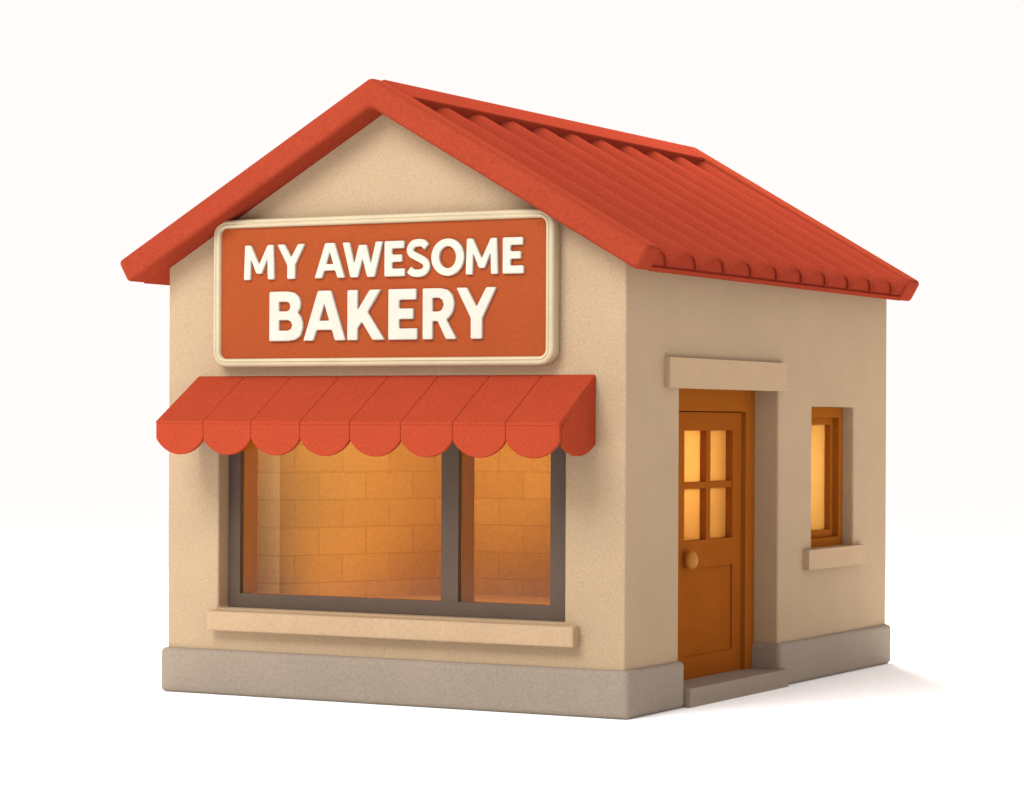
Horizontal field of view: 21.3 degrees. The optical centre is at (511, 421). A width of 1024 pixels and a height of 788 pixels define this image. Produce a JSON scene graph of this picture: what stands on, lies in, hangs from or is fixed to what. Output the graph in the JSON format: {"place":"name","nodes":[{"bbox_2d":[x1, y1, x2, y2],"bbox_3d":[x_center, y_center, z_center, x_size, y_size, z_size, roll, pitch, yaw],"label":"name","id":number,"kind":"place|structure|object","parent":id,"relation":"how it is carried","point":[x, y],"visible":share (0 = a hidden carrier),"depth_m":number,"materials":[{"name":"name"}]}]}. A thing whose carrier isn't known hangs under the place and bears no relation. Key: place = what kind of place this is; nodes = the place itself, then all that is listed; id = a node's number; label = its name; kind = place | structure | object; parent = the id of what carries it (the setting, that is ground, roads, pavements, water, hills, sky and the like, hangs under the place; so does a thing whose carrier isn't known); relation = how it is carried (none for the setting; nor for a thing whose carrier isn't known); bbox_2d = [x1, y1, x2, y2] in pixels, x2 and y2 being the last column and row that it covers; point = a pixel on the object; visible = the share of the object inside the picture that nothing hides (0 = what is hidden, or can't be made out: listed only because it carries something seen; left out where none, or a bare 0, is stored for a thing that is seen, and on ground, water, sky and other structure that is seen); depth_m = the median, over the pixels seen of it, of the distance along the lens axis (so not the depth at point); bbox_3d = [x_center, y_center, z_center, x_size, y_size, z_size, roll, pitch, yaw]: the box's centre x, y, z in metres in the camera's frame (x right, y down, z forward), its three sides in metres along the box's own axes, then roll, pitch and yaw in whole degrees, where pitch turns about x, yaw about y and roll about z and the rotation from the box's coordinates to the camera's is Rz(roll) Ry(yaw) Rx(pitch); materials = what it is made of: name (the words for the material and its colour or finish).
{"place":"outdoors","nodes":[
{"label":"outdoors","id":0,"kind":"place"},
{"bbox_2d":[0,433,1023,787],"bbox_3d":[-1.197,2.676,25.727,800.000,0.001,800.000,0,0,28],"label":"ground","id":1,"kind":"structure","parent":0,"point":[88,701],"depth_m":26.05,"materials":[{"name":"white"}]},
{"bbox_2d":[120,79,918,719],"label":"bakery","id":2,"kind":"structure","parent":1,"relation":"on","point":[702,521],"depth_m":26.65,"materials":[{"name":"beige paint"}]},
{"bbox_2d":[156,375,595,458],"bbox_3d":[-1.331,-0.055,25.396,4.363,0.756,0.714,0,0,28],"label":"awning","id":3,"kind":"object","parent":2,"relation":"attached to","point":[526,416],"visible":1,"depth_m":25.15,"materials":[{"name":"red fabric"}]},
{"bbox_2d":[213,209,559,367],"bbox_3d":[-1.236,-1.232,25.670,3.732,1.429,0.146,0,0,28],"label":"shop sign","id":4,"kind":"object","parent":2,"relation":"attached to","point":[471,288],"visible":1,"depth_m":25.56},
{"bbox_2d":[228,441,565,620],"bbox_3d":[-1.041,0.764,26.011,3.799,2.129,0.300,0,0,28],"label":"shop window","id":5,"kind":"structure","parent":2,"relation":"in","point":[457,483],"depth_m":25.68,"materials":[{"name":"grey metal"}]},
{"bbox_2d":[678,412,741,680],"bbox_3d":[1.852,1.214,26.762,0.288,2.608,1.921,0,0,28],"label":"door","id":6,"kind":"structure","parent":2,"relation":"in","point":[710,443],"depth_m":26.93,"materials":[{"name":"brown wood"}]},
{"bbox_2d":[811,407,842,547],"bbox_3d":[3.217,0.601,29.092,0.200,1.505,1.196,0,0,28],"label":"side window","id":7,"kind":"structure","parent":2,"relation":"in","point":[827,429],"depth_m":29.45,"materials":[{"name":"orange wood"}]},
{"bbox_2d":[0,0,1023,439],"label":"sky","id":8,"kind":"structure","parent":0,"point":[896,126],"materials":[{"name":"white"}]}
]}

